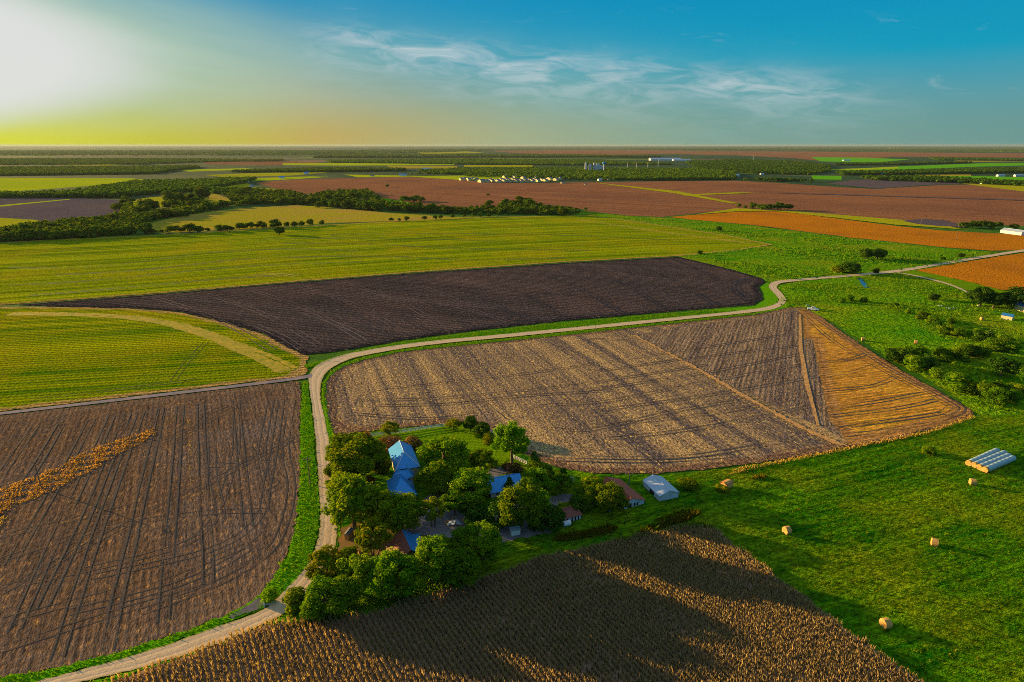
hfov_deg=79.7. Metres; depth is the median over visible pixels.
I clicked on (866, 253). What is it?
shade tree
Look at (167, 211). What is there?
hedgerow tree
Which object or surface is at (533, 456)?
cedar tree
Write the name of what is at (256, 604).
creek
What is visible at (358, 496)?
oak tree
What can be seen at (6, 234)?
hedgerow tree
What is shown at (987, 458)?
wrapped bales
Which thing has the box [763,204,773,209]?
copse tree
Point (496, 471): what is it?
sandy patch
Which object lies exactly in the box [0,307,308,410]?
striped crop field
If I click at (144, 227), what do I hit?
hedgerow tree
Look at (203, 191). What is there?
hedgerow tree
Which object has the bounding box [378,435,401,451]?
shrub
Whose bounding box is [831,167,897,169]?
field
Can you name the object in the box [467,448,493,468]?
shade tree
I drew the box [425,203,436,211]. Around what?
hedgerow tree
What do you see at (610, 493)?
shade tree
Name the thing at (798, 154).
field
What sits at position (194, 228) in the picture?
hedgerow tree
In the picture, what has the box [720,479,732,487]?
hay stack
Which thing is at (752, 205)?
copse tree
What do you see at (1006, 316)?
garden shed
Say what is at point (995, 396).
bush
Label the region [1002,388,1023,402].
bush
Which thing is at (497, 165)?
field
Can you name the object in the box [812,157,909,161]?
field
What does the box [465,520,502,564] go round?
hedge tree
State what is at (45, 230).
hedgerow tree
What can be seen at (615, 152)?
field
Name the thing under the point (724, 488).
shrub
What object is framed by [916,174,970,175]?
field
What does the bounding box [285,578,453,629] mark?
tall weeds
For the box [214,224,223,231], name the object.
hedgerow tree
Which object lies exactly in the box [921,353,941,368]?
bush
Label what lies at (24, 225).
hedgerow tree
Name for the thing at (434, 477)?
oak tree
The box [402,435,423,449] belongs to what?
shrub
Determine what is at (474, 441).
lawn
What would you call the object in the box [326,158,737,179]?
woodland
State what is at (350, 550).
shrub
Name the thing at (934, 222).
bare soil
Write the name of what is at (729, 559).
corn crop
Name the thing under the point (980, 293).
oak tree
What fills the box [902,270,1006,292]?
grass strip
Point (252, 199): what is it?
hedgerow tree
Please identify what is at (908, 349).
bush
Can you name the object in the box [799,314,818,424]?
straw strip
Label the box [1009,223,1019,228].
farm tree
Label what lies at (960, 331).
bush
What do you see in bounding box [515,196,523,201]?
hedgerow tree
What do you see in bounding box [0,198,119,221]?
field
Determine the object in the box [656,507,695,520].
tall weeds
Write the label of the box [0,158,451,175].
woodland
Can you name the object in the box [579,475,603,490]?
shade tree
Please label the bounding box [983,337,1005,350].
bush
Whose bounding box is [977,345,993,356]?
bush
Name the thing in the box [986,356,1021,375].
oak tree
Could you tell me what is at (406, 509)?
oak tree
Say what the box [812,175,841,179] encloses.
field
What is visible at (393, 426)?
fruit tree
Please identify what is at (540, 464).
shrub
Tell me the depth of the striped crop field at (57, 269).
481.95 m
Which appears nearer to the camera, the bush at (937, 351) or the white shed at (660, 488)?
the white shed at (660, 488)
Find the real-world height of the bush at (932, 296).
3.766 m
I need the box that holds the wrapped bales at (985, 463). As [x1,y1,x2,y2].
[975,453,1011,470]
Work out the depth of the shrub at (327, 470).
154.06 m
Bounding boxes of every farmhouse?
[387,440,420,499]
[1014,301,1023,311]
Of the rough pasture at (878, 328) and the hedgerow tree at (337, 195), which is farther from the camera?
the hedgerow tree at (337, 195)
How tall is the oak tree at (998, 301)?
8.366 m
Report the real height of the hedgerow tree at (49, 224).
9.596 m
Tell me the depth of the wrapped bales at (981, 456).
162.57 m
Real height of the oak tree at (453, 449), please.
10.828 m
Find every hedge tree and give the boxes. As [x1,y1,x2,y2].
[299,574,349,621]
[304,543,345,579]
[324,574,359,608]
[335,553,375,599]
[368,546,421,598]
[394,559,427,596]
[409,534,454,581]
[431,534,459,561]
[437,544,481,588]
[449,526,480,547]
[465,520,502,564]
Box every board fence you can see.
[370,423,445,435]
[513,455,526,463]
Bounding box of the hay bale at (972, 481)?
[968,478,976,485]
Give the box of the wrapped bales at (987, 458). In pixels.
[972,450,1007,467]
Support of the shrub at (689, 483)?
on the meadow
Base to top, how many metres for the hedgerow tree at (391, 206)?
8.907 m
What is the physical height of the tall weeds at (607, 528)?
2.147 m
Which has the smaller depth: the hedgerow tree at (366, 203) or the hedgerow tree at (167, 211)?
the hedgerow tree at (167, 211)
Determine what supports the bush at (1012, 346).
on the rough pasture at (878, 328)
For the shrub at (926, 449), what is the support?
on the meadow
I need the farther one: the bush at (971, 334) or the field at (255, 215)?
the field at (255, 215)
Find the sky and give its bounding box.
[0,0,1023,145]
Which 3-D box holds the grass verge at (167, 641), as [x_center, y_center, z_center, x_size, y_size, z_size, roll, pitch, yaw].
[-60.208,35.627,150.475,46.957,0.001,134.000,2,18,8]
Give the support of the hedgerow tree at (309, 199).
on the ground at (178, 174)
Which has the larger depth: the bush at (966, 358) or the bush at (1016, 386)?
the bush at (966, 358)
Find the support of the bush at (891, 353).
on the rough pasture at (878, 328)
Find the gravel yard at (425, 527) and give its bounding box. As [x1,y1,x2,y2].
[404,494,571,542]
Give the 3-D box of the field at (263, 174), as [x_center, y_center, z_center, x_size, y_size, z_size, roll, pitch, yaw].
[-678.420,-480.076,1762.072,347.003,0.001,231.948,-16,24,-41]
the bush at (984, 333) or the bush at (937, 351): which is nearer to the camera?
the bush at (937, 351)
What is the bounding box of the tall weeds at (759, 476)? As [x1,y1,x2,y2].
[751,473,766,479]
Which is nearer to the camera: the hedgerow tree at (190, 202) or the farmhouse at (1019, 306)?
the farmhouse at (1019, 306)
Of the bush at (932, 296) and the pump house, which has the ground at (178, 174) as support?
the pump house
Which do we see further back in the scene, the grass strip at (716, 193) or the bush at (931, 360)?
the grass strip at (716, 193)
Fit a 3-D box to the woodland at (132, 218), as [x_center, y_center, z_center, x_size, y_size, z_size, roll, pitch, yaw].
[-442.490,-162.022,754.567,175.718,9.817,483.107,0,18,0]
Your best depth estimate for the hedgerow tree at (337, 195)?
925.55 m
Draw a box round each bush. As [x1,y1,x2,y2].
[838,297,845,302]
[844,294,854,300]
[860,297,868,301]
[883,347,908,363]
[899,346,915,354]
[903,354,929,371]
[905,308,912,313]
[910,344,931,355]
[915,311,931,318]
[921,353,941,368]
[925,315,939,323]
[927,293,940,299]
[929,367,944,377]
[931,320,945,329]
[932,347,948,355]
[936,324,954,334]
[937,354,953,361]
[944,349,959,358]
[945,371,975,391]
[946,317,956,323]
[949,346,969,358]
[950,327,967,336]
[960,355,971,361]
[964,344,982,356]
[965,381,983,394]
[966,328,982,338]
[972,329,995,341]
[973,382,997,397]
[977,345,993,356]
[981,386,1011,404]
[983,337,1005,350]
[992,381,1009,389]
[993,334,1015,342]
[1001,341,1022,352]
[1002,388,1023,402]
[1006,382,1023,395]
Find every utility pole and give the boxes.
[30,462,41,487]
[303,457,310,483]
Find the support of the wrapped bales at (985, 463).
on the ground at (178, 174)
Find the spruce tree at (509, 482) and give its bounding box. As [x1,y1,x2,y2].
[502,476,514,491]
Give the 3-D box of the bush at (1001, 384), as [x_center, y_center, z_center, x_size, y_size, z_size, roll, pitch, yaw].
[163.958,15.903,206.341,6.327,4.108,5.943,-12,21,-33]
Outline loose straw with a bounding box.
[643,340,849,447]
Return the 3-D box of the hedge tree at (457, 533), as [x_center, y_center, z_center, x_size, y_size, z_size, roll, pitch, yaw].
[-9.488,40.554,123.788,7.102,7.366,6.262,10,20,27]
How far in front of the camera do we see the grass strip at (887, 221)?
704.23 m
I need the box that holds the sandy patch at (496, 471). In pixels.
[487,467,506,476]
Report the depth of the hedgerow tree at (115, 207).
774.81 m
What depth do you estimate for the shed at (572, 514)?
136.97 m
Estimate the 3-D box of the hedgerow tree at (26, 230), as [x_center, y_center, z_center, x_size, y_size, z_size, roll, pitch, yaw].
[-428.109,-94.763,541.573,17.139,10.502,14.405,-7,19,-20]
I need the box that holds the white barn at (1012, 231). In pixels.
[1000,228,1023,234]
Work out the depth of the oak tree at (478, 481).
139.41 m
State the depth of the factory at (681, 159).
3196.75 m
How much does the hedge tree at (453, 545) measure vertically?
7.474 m
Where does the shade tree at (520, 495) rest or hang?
on the gravel yard at (425, 527)
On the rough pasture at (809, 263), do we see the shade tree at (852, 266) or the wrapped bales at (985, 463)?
the shade tree at (852, 266)
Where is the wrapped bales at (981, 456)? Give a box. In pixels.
[965,448,999,465]
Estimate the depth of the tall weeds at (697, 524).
133.12 m
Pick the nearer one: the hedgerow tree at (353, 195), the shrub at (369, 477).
the shrub at (369, 477)
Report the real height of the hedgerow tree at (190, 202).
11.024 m
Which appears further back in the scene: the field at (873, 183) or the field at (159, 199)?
the field at (873, 183)
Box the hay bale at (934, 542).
[930,538,938,546]
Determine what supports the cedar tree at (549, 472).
on the meadow
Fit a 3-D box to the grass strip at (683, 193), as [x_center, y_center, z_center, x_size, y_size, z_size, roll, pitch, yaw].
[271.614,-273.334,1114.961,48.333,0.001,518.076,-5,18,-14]
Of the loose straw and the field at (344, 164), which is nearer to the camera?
the loose straw
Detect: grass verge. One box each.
[0,382,319,681]
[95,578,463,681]
[304,283,778,367]
[321,303,795,546]
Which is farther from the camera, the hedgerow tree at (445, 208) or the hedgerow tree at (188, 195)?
the hedgerow tree at (188, 195)
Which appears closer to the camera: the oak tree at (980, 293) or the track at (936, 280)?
the oak tree at (980, 293)
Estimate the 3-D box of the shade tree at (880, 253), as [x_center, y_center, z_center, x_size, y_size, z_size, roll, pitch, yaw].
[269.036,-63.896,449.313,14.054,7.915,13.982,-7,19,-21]
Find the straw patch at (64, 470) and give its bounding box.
[0,427,156,512]
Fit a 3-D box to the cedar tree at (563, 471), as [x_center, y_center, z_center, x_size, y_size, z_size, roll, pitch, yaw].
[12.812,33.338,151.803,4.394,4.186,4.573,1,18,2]
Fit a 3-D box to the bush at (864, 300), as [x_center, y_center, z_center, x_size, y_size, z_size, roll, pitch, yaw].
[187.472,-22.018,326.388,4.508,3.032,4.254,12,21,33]
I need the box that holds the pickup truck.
[807,306,818,310]
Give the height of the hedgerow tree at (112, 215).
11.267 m
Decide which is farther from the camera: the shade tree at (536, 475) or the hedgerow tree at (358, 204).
the hedgerow tree at (358, 204)
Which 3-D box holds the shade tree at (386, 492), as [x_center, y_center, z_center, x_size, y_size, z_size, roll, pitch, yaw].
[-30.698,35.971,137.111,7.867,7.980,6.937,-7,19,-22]
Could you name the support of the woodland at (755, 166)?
on the ground at (178, 174)
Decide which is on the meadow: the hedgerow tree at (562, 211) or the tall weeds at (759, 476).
the tall weeds at (759, 476)
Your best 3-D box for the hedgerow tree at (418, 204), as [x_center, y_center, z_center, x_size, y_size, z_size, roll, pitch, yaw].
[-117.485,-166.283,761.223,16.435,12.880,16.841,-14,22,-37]
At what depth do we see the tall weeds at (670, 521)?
135.85 m
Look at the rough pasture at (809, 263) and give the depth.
473.16 m
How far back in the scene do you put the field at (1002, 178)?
1573.44 m
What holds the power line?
attached to the utility pole at (308, 469)
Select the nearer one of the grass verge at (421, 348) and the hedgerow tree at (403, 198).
the grass verge at (421, 348)
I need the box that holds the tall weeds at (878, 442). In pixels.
[730,415,974,474]
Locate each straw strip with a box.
[633,335,846,445]
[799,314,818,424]
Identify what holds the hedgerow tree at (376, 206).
on the ground at (178, 174)
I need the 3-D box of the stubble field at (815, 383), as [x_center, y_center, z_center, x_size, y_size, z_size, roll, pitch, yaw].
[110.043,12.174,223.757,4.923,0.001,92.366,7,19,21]
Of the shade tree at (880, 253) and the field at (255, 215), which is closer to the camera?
the shade tree at (880, 253)
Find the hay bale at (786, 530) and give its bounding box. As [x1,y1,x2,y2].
[782,526,791,534]
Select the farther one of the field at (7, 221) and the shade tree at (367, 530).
the field at (7, 221)
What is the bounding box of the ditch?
[760,192,1018,199]
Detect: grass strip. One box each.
[0,199,69,206]
[600,183,735,202]
[684,192,748,195]
[702,208,958,228]
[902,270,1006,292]
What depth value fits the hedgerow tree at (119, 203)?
789.32 m
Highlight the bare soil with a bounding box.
[904,219,963,226]
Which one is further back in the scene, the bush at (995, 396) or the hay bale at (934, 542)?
the bush at (995, 396)
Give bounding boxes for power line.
[41,458,300,463]
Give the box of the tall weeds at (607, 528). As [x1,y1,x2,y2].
[552,521,617,541]
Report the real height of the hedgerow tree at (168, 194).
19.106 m
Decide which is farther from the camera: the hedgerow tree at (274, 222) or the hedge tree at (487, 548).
the hedgerow tree at (274, 222)
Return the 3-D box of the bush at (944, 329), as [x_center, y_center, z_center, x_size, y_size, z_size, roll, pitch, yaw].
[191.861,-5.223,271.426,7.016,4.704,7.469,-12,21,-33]
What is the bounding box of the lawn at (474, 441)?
[360,425,510,463]
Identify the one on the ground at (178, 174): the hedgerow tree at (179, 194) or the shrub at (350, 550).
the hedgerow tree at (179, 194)
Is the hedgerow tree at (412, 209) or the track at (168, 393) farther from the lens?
the hedgerow tree at (412, 209)
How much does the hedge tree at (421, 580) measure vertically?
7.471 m
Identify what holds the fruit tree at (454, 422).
on the ground at (178, 174)
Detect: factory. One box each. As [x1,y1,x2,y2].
[649,158,680,160]
[672,159,690,160]
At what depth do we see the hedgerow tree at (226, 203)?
822.06 m
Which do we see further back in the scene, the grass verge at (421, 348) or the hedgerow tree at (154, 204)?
the hedgerow tree at (154, 204)
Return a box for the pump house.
[509,525,520,535]
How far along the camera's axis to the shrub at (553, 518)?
132.19 m
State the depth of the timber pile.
135.23 m
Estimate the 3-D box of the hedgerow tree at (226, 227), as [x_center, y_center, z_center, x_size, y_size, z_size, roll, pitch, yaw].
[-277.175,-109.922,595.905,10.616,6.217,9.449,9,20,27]
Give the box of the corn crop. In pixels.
[104,522,923,681]
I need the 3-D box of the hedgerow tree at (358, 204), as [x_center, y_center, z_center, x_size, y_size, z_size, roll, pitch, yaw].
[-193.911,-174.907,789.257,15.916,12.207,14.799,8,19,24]
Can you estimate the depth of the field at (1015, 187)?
1234.40 m
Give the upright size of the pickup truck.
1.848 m
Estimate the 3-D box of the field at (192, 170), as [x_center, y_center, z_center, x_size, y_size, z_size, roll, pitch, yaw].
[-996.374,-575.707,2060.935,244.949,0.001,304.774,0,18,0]
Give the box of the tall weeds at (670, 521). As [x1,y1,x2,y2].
[636,507,701,533]
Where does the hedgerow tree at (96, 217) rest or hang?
on the ground at (178, 174)
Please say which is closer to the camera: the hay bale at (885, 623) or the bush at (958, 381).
the hay bale at (885, 623)
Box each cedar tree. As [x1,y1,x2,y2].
[526,451,540,468]
[544,465,554,478]
[555,468,571,485]
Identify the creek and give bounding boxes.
[230,598,262,618]
[857,277,867,287]
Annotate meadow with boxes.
[303,414,1023,681]
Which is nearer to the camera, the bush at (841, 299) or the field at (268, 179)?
the bush at (841, 299)
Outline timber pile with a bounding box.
[444,517,463,528]
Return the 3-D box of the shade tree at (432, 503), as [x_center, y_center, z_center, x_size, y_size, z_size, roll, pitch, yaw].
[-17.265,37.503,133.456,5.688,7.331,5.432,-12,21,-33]
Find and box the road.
[37,249,1023,681]
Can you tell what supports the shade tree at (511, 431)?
on the meadow
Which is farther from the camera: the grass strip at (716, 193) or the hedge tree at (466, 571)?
the grass strip at (716, 193)
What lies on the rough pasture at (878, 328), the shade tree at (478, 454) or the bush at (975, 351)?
the bush at (975, 351)
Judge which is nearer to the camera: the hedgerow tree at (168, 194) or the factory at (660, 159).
the hedgerow tree at (168, 194)
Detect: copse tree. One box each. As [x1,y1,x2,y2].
[749,202,758,208]
[756,204,763,209]
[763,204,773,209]
[772,202,784,209]
[784,203,793,209]
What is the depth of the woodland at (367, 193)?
862.64 m
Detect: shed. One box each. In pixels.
[561,505,582,521]
[643,474,679,500]
[1001,313,1014,320]
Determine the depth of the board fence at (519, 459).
162.21 m
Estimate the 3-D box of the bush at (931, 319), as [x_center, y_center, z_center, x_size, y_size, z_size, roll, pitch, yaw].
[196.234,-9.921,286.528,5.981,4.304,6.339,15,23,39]
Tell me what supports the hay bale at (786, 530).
on the ground at (178, 174)
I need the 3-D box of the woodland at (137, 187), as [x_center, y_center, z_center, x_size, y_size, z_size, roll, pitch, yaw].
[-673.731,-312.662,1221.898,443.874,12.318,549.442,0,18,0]
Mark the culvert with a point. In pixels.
(265, 605)
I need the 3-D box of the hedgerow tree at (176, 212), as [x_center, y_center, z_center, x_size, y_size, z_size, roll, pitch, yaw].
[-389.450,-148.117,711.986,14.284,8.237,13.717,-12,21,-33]
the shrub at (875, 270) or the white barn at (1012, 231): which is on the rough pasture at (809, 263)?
the shrub at (875, 270)
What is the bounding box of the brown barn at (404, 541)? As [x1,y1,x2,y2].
[384,529,420,559]
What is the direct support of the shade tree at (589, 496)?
on the meadow
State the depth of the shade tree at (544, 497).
136.20 m
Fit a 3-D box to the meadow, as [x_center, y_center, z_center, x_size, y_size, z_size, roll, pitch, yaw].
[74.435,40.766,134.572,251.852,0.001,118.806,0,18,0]
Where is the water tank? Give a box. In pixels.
[562,520,570,526]
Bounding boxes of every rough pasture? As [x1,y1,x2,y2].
[549,211,997,281]
[777,272,1023,415]
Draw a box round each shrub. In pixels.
[260,586,279,603]
[281,586,305,616]
[322,463,332,476]
[342,545,358,558]
[366,475,374,483]
[372,460,390,473]
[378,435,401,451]
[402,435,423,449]
[463,504,489,524]
[483,433,495,444]
[484,500,505,528]
[486,457,497,467]
[501,462,511,469]
[506,463,523,473]
[527,504,566,531]
[530,460,547,470]
[569,491,593,512]
[676,477,700,490]
[715,484,729,493]
[830,265,845,272]
[871,268,879,272]
[921,445,936,455]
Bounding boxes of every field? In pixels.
[0,178,142,190]
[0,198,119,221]
[0,215,771,304]
[0,218,37,226]
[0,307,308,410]
[0,381,301,677]
[18,257,763,354]
[68,164,118,165]
[133,197,164,206]
[151,205,506,232]
[183,168,248,171]
[204,161,318,165]
[204,194,230,202]
[208,172,325,176]
[220,183,249,187]
[250,176,319,181]
[255,177,1023,225]
[283,163,453,165]
[325,307,972,473]
[349,175,519,180]
[388,166,456,167]
[420,151,480,153]
[464,165,532,166]
[496,150,681,154]
[637,311,815,423]
[674,211,1023,250]
[680,151,1023,160]
[798,308,971,444]
[802,340,831,425]
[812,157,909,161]
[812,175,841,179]
[828,179,960,188]
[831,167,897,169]
[846,163,1023,170]
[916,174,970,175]
[917,253,1023,289]
[950,176,1023,179]
[953,160,1004,161]
[962,183,1023,190]
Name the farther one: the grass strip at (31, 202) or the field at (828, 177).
the field at (828, 177)
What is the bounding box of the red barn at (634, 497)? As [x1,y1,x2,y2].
[603,476,644,508]
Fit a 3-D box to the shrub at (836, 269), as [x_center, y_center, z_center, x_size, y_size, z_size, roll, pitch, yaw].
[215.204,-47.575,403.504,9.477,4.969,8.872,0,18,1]
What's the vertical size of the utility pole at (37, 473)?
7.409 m
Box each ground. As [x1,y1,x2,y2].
[0,146,1023,681]
[337,523,393,561]
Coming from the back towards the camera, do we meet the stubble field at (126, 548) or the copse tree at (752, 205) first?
the copse tree at (752, 205)
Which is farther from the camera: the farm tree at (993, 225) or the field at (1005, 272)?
the farm tree at (993, 225)
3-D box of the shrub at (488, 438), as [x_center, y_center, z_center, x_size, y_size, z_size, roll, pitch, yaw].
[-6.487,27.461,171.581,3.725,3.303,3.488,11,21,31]
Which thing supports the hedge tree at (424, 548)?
on the ground at (178, 174)
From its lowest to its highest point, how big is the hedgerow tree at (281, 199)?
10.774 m
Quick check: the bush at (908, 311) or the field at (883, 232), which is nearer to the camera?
the bush at (908, 311)
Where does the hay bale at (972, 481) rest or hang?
on the ground at (178, 174)
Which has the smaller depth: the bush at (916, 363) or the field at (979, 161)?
the bush at (916, 363)
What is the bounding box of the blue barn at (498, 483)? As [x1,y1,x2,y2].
[489,473,520,497]
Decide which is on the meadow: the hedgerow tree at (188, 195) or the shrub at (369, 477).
the shrub at (369, 477)
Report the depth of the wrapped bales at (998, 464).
158.99 m
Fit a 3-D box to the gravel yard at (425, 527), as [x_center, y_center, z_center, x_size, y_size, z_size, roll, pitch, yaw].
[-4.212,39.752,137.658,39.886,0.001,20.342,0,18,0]
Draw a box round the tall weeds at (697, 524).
[614,520,714,542]
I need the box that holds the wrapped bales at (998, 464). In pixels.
[981,455,1015,472]
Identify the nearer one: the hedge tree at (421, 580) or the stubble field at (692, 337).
the hedge tree at (421, 580)
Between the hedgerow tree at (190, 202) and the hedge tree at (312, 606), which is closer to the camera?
the hedge tree at (312, 606)
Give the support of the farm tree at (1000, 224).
on the ground at (178, 174)
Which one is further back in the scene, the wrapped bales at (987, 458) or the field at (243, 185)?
the field at (243, 185)
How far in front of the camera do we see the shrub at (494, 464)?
159.11 m
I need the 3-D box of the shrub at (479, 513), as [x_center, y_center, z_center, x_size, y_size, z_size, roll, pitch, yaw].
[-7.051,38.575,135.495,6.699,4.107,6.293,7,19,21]
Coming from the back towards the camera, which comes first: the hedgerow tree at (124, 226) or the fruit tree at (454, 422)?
the hedgerow tree at (124, 226)
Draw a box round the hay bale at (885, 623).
[879,617,892,628]
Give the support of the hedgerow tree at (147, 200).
on the ground at (178, 174)
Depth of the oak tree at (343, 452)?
150.69 m
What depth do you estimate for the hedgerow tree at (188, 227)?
584.92 m
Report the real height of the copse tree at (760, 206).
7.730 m
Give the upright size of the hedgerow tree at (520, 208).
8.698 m
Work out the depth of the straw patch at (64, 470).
155.83 m
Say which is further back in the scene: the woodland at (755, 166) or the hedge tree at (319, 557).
the woodland at (755, 166)
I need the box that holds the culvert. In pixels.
[263,600,274,607]
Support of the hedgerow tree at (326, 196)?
on the ground at (178, 174)
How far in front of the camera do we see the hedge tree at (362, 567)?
111.89 m
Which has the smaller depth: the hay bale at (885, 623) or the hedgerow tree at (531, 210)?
the hay bale at (885, 623)
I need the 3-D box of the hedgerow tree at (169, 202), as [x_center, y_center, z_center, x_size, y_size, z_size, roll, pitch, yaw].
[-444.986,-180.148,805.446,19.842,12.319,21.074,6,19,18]
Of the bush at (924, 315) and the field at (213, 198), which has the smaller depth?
the bush at (924, 315)
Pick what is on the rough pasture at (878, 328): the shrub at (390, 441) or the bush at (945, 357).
the bush at (945, 357)
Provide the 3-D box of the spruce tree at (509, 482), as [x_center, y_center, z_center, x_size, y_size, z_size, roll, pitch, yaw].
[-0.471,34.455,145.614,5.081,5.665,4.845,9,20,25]
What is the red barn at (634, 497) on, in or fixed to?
on the meadow
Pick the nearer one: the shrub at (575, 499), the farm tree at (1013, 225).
the shrub at (575, 499)
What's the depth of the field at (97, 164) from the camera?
2615.41 m
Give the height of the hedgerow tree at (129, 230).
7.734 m
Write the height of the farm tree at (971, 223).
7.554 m
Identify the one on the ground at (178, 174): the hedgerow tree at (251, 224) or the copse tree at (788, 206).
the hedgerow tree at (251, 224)
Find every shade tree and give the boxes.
[273,226,284,234]
[354,516,394,556]
[371,484,389,516]
[421,496,445,526]
[439,488,469,515]
[462,415,478,430]
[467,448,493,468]
[473,421,490,436]
[490,420,529,463]
[496,476,543,531]
[521,467,555,491]
[524,488,551,512]
[551,472,572,492]
[573,484,597,508]
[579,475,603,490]
[594,481,630,511]
[838,261,861,272]
[858,248,874,259]
[870,248,887,258]
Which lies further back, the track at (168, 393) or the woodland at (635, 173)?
the woodland at (635, 173)
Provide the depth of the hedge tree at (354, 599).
109.10 m
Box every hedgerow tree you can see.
[0,233,10,237]
[17,223,32,228]
[17,228,35,239]
[33,228,48,238]
[43,222,56,226]
[56,231,69,238]
[89,225,103,229]
[91,216,105,219]
[104,213,120,219]
[109,204,120,210]
[110,202,125,209]
[118,225,133,233]
[120,226,132,234]
[135,222,152,233]
[136,198,153,205]
[142,205,150,211]
[149,201,159,209]
[155,208,171,217]
[160,190,178,200]
[161,201,169,208]
[163,225,174,231]
[165,199,181,205]
[170,210,182,216]
[173,192,184,197]
[182,223,195,232]
[185,192,194,197]
[186,200,197,204]
[191,225,202,232]
[193,185,210,198]
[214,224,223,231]
[222,201,231,206]
[223,225,231,230]
[235,222,243,229]
[241,186,251,190]
[244,196,259,203]
[246,222,255,227]
[269,218,280,227]
[277,196,288,203]
[305,219,313,225]
[306,197,315,202]
[320,194,332,199]
[327,200,334,207]
[332,193,343,197]
[340,200,352,208]
[346,192,358,197]
[355,201,361,209]
[361,201,374,210]
[371,203,385,210]
[388,204,396,210]
[399,196,407,201]
[402,204,410,211]
[410,202,422,211]
[411,205,420,211]
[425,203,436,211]
[442,206,451,211]
[513,207,524,213]
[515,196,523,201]
[524,198,537,203]
[527,208,534,213]
[558,208,567,214]
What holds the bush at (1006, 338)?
on the rough pasture at (878, 328)
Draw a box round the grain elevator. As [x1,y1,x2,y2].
[595,163,602,169]
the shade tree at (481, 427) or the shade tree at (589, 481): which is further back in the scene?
the shade tree at (481, 427)
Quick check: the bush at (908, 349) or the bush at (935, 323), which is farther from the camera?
the bush at (935, 323)
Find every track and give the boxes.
[0,373,311,414]
[893,271,968,292]
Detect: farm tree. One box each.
[957,222,972,227]
[968,220,977,227]
[973,220,989,227]
[984,221,997,228]
[995,222,1003,227]
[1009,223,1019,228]
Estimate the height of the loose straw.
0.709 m
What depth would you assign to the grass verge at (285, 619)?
110.50 m
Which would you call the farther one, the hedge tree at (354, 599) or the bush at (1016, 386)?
the bush at (1016, 386)
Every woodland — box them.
[0,148,1023,157]
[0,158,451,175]
[0,176,256,197]
[0,192,219,241]
[220,186,579,214]
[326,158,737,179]
[685,157,1023,185]
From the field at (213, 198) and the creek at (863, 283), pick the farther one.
the field at (213, 198)
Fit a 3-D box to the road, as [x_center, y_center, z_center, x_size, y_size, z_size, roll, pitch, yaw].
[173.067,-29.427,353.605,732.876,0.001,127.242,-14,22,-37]
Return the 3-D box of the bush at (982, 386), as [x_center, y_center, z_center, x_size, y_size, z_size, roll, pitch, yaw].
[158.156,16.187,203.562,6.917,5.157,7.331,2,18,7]
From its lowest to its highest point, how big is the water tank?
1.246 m
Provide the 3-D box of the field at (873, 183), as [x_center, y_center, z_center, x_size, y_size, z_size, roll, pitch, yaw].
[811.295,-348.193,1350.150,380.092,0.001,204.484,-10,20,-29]
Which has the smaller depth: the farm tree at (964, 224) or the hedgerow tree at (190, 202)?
the farm tree at (964, 224)
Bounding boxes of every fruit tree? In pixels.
[380,421,398,436]
[445,418,461,429]
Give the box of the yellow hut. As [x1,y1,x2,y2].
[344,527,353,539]
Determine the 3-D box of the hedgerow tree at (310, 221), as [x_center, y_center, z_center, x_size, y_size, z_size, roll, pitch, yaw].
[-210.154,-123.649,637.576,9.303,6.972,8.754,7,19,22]
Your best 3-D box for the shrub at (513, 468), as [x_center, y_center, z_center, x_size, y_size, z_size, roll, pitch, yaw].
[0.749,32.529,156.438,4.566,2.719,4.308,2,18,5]
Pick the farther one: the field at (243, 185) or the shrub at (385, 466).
the field at (243, 185)
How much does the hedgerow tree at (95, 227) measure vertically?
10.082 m
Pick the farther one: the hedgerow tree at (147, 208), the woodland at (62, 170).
the woodland at (62, 170)
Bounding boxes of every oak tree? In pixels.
[320,471,386,529]
[323,469,353,488]
[324,431,388,475]
[372,490,427,534]
[414,460,455,496]
[416,435,470,477]
[447,466,493,506]
[963,286,996,305]
[986,292,1005,307]
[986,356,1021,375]
[1000,286,1023,307]
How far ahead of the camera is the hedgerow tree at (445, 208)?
744.45 m
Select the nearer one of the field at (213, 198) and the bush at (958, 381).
the bush at (958, 381)

